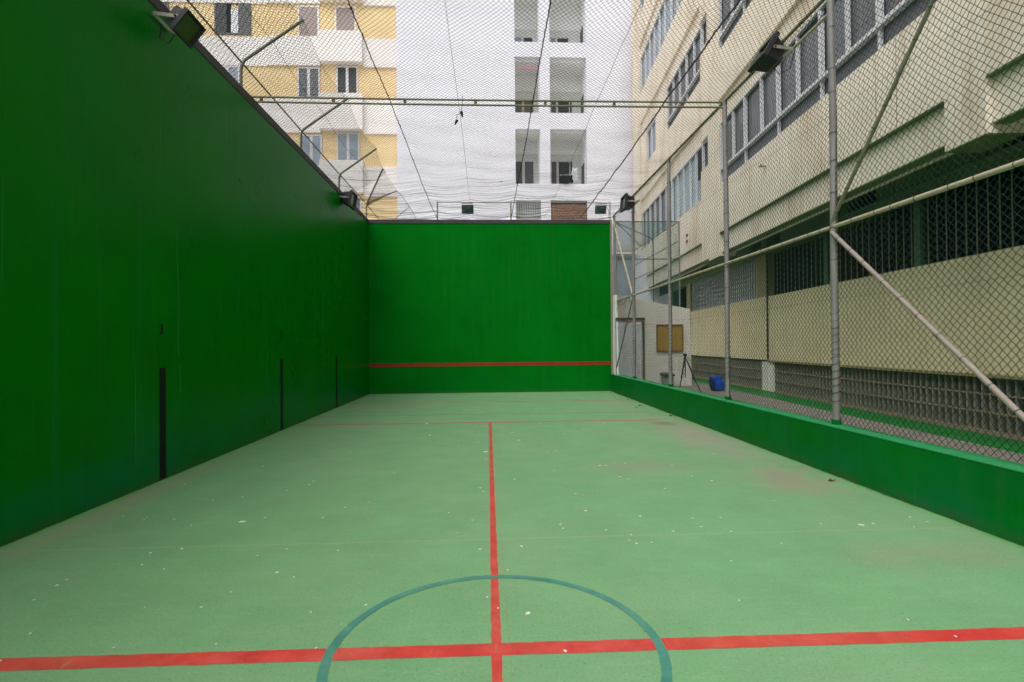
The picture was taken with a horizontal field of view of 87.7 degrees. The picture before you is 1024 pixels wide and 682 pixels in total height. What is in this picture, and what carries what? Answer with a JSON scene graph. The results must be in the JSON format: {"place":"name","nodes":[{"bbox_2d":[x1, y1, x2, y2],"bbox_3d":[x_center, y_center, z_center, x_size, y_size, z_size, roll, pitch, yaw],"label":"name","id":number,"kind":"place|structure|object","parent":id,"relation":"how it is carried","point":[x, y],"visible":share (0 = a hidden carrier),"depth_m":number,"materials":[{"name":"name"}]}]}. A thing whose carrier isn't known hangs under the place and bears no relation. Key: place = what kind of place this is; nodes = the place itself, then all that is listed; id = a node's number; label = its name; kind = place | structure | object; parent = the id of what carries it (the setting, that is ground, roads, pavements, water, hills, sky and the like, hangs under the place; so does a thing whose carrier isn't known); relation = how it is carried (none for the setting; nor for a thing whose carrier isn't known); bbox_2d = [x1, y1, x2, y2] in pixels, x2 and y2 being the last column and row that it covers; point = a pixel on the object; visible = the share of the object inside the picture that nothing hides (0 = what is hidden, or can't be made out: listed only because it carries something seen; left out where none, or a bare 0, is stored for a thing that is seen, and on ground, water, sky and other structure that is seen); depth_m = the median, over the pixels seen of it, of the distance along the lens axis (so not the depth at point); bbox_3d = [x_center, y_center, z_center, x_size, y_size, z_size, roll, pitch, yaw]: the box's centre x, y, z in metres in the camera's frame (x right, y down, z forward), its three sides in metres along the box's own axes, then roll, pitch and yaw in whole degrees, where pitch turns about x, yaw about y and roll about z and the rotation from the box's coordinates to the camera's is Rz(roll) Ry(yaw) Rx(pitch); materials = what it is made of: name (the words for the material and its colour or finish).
{"place":"outdoors","nodes":[
{"label":"outdoors","id":0,"kind":"place"},
{"bbox_2d":[0,391,1023,681],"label":"court floor","id":1,"kind":"structure","parent":0,"point":[690,587],"depth_m":3.96,"materials":[{"name":"paint"}]},
{"bbox_2d":[0,0,368,546],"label":"side wall","id":2,"kind":"structure","parent":1,"relation":"on","point":[184,274],"depth_m":6.37,"materials":[{"name":"green paint"}]},
{"bbox_2d":[152,5,205,47],"bbox_3d":[-4.174,-3.936,6.699,0.450,0.387,0.448,0,0,-3],"label":"floodlight","id":3,"kind":"object","parent":2,"relation":"attached to","point":[186,26],"visible":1,"depth_m":6.63,"materials":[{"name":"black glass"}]},
{"bbox_2d":[162,0,414,218],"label":"parapet fence","id":4,"kind":"object","parent":2,"relation":"on","point":[269,94],"visible":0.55,"depth_m":10.89,"materials":[{"name":"black metal"}]},
{"bbox_2d":[339,190,357,209],"bbox_3d":[-4.618,-3.968,15.038,0.405,0.435,0.584,0,0,-3],"label":"floodlight","id":5,"kind":"object","parent":2,"relation":"attached to","point":[349,199],"visible":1,"depth_m":14.83,"materials":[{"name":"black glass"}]},
{"bbox_2d":[252,96,722,107],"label":"overhead beam","id":6,"kind":"structure","parent":2,"relation":"on","point":[431,104],"depth_m":9.67,"materials":[{"name":"black metal"}]},
{"bbox_2d":[161,0,826,219],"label":"overhead net","id":7,"kind":"object","parent":6,"relation":"hanging from","point":[528,128],"visible":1,"depth_m":9.35,"materials":[{"name":"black fabric"}]},
{"bbox_2d":[455,96,462,124],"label":"hanging shoes","id":8,"kind":"object","parent":7,"relation":"hanging from","point":[461,113],"visible":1,"depth_m":9.28,"materials":[{"name":"black fabric"}]},
{"bbox_2d":[368,219,613,393],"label":"front wall","id":9,"kind":"structure","parent":1,"relation":"on","point":[477,306],"depth_m":18.49,"materials":[{"name":"green paint"}]},
{"bbox_2d":[437,201,610,219],"bbox_3d":[0.430,-4.553,18.693,6.104,0.665,0.047,0,0,-3],"label":"guard rail","id":10,"kind":"object","parent":9,"relation":"on","point":[523,202],"visible":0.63,"depth_m":18.66,"materials":[{"name":"white metal"}]},
{"bbox_2d":[450,203,473,218],"bbox_3d":[-1.804,-4.543,18.757,0.919,0.555,0.324,0,0,-3],"label":"floodlight","id":11,"kind":"object","parent":10,"relation":"attached to","point":[468,209],"visible":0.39,"depth_m":18.68,"materials":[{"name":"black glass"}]},
{"bbox_2d":[595,203,608,214],"bbox_3d":[3.200,-4.597,18.979,0.474,0.529,0.317,0,0,-3],"label":"floodlight","id":12,"kind":"object","parent":10,"relation":"attached to","point":[600,210],"visible":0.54,"depth_m":18.91,"materials":[{"name":"black glass"}]},
{"bbox_2d":[610,374,1023,545],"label":"kerb wall","id":13,"kind":"structure","parent":1,"relation":"on","point":[984,493],"depth_m":5.88,"materials":[{"name":"green paint"}]},
{"bbox_2d":[612,0,1023,461],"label":"chain link fence","id":14,"kind":"object","parent":13,"relation":"on","point":[836,238],"visible":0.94,"depth_m":6.78,"materials":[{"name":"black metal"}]},
{"bbox_2d":[620,193,637,216],"bbox_3d":[3.467,-3.978,15.752,0.442,0.625,0.584,0,0,-3],"label":"floodlight","id":15,"kind":"object","parent":14,"relation":"attached to","point":[627,202],"visible":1,"depth_m":15.55,"materials":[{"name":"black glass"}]},
{"bbox_2d":[747,10,826,73],"bbox_3d":[3.835,-4.139,7.471,0.529,0.550,1.242,0,0,-3],"label":"floodlight","id":16,"kind":"object","parent":14,"relation":"attached to","point":[769,58],"visible":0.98,"depth_m":7.66,"materials":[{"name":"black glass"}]},
{"bbox_2d":[675,377,1023,463],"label":"walkway","id":17,"kind":"structure","parent":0,"point":[998,453],"depth_m":9.23,"materials":[{"name":"concrete"}]},
{"bbox_2d":[612,221,680,306],"bbox_3d":[4.552,-1.276,21.236,2.278,5.676,5.852,0,0,-3],"label":"cage","id":18,"kind":"object","parent":17,"relation":"on","point":[653,262],"visible":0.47,"depth_m":18.65,"materials":[{"name":"grey metal"}]},
{"bbox_2d":[613,295,691,385],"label":"utility wall","id":19,"kind":"structure","parent":17,"relation":"on","point":[616,336],"depth_m":18.24,"materials":[{"name":"grey paint"}]},
{"bbox_2d":[615,318,644,379],"bbox_3d":[4.039,0.375,18.238,1.015,2.340,0.120,0,0,-3],"label":"door","id":20,"kind":"structure","parent":19,"relation":"in","point":[617,332],"depth_m":18.22,"materials":[{"name":"grey paint"}]},
{"bbox_2d":[656,324,682,351],"bbox_3d":[5.394,-0.101,18.226,0.920,0.930,0.048,0,0,-3],"label":"notice board","id":21,"kind":"object","parent":19,"relation":"attached to","point":[679,330],"visible":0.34,"depth_m":18.22,"materials":[{"name":"brown wood"}]},
{"bbox_2d":[660,373,674,385],"bbox_3d":[5.251,1.304,17.995,0.410,0.459,0.340,0,0,-3],"label":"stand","id":22,"kind":"object","parent":17,"relation":"on","point":[666,379],"visible":0.29,"depth_m":17.88,"materials":[{"name":"grey metal"}]},
{"bbox_2d":[679,354,700,391],"bbox_3d":[4.957,0.936,14.841,0.676,1.165,0.502,-1,0,17],"label":"camera tripod","id":23,"kind":"object","parent":17,"relation":"on","point":[685,370],"visible":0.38,"depth_m":14.78,"materials":[{"name":"black metal"}]},
{"bbox_2d":[709,373,724,390],"bbox_3d":[6.221,1.239,16.152,0.476,0.546,0.300,0,0,-17],"label":"backpack","id":24,"kind":"object","parent":17,"relation":"on","point":[717,377],"visible":0.59,"depth_m":16.04,"materials":[{"name":"blue fabric"}]},
{"bbox_2d":[631,0,1023,441],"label":"school building","id":25,"kind":"structure","parent":17,"relation":"on","point":[992,308],"depth_m":10.69,"materials":[{"name":"beige paint"}]},
{"bbox_2d":[647,118,655,161],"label":"window","id":26,"kind":"structure","parent":25,"relation":"in","point":[648,136],"depth_m":25.24,"materials":[{"name":"grey glass"}]},
{"bbox_2d":[642,179,674,248],"bbox_3d":[6.669,-5.637,24.595,0.121,1.880,5.680,-1,0,2],"label":"window","id":27,"kind":"structure","parent":25,"relation":"in","point":[663,190],"depth_m":24.57,"materials":[{"name":"grey glass"}]},
{"bbox_2d":[640,0,681,90],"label":"window","id":28,"kind":"structure","parent":25,"relation":"in","point":[648,63],"depth_m":24.11,"materials":[{"name":"grey glass"}]},
{"bbox_2d":[667,26,700,130],"bbox_3d":[6.470,-9.667,20.136,0.150,1.880,4.420,-1,0,2],"label":"window","id":29,"kind":"structure","parent":25,"relation":"in","point":[694,51],"depth_m":19.67,"materials":[{"name":"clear glass"}]},
{"bbox_2d":[672,144,705,222],"bbox_3d":[6.510,-5.670,19.817,0.120,1.880,3.840,-1,0,2],"label":"window","id":30,"kind":"structure","parent":25,"relation":"in","point":[694,164],"depth_m":19.98,"materials":[{"name":"grey glass"}]},
{"bbox_2d":[701,16,706,48],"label":"window","id":31,"kind":"structure","parent":25,"relation":"in","point":[704,29],"depth_m":17.86,"materials":[{"name":"grey glass"}]},
{"bbox_2d":[702,138,707,168],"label":"window","id":32,"kind":"structure","parent":25,"relation":"in","point":[703,159],"depth_m":17.83,"materials":[{"name":"grey glass"}]},
{"bbox_2d":[719,0,751,50],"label":"window","id":33,"kind":"structure","parent":25,"relation":"in","point":[734,2],"depth_m":15.64,"materials":[{"name":"grey glass"}]},
{"bbox_2d":[720,0,929,182],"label":"window","id":34,"kind":"structure","parent":25,"relation":"in","point":[903,10],"depth_m":11.19,"materials":[{"name":"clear glass"}]},
{"label":"ground","id":35,"kind":"structure","parent":0,"visible":0},
{"bbox_2d":[160,0,397,218],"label":"apartment building","id":36,"kind":"structure","parent":35,"relation":"on","point":[344,9],"depth_m":31.48,"materials":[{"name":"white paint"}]},
{"bbox_2d":[223,66,239,82],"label":"window","id":37,"kind":"structure","parent":36,"relation":"in","point":[237,70],"depth_m":31.31,"materials":[{"name":"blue glass"}]},
{"bbox_2d":[214,3,250,34],"bbox_3d":[-16.401,-18.939,31.326,2.099,1.900,0.058,0,0,-3],"label":"window","id":38,"kind":"structure","parent":36,"relation":"in","point":[227,16],"depth_m":31.31,"materials":[{"name":"grey glass"}]},
{"bbox_2d":[297,5,318,35],"bbox_3d":[-12.032,-18.860,31.522,1.240,1.930,0.058,0,0,-3],"label":"window","id":39,"kind":"structure","parent":36,"relation":"in","point":[309,10],"depth_m":31.51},
{"bbox_2d":[297,67,319,96],"bbox_3d":[-12.001,-15.250,31.495,1.304,1.850,0.060,0,0,-3],"label":"window","id":40,"kind":"structure","parent":36,"relation":"in","point":[301,68],"depth_m":31.49,"materials":[{"name":"grey glass"}]},
{"bbox_2d":[302,134,321,164],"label":"window","id":41,"kind":"structure","parent":36,"relation":"in","point":[308,136],"depth_m":31.47,"materials":[{"name":"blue glass"}]},
{"bbox_2d":[335,6,355,29],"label":"window","id":42,"kind":"structure","parent":36,"relation":"in","point":[344,9],"depth_m":31.60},
{"bbox_2d":[336,66,357,92],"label":"window","id":43,"kind":"structure","parent":36,"relation":"in","point":[345,68],"depth_m":31.60,"materials":[{"name":"black glass"}]},
{"bbox_2d":[337,132,359,159],"bbox_3d":[-9.697,-11.419,31.570,1.336,1.850,0.060,0,0,-3],"label":"window","id":44,"kind":"structure","parent":36,"relation":"in","point":[349,133],"depth_m":31.57,"materials":[{"name":"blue glass"}]},
{"bbox_2d":[356,196,361,211],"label":"window","id":45,"kind":"structure","parent":36,"relation":"in","point":[358,200],"depth_m":31.56,"materials":[{"name":"grey glass"}]},
{"bbox_2d":[396,0,667,304],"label":"apartment building","id":46,"kind":"structure","parent":35,"relation":"on","point":[533,14],"depth_m":30.15,"materials":[{"name":"paint"}]},
{"bbox_2d":[559,167,579,183],"bbox_3d":[3.162,-9.397,30.304,1.301,1.010,0.419,0,0,-3],"label":"laundry","id":47,"kind":"object","parent":46,"relation":"attached to","point":[570,178],"visible":0.55,"depth_m":30.18,"materials":[{"name":"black fabric"}]},
{"bbox_2d":[612,245,659,355],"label":"building","id":48,"kind":"structure","parent":35,"relation":"on","point":[626,291],"depth_m":26.28,"materials":[{"name":"white paint"}]},
{"bbox_2d":[616,256,631,294],"bbox_3d":[5.426,-3.224,26.279,0.980,1.930,0.028,0,0,-3],"label":"window","id":49,"kind":"structure","parent":48,"relation":"in","point":[627,264],"depth_m":26.27,"materials":[{"name":"grey glass"}]}
]}

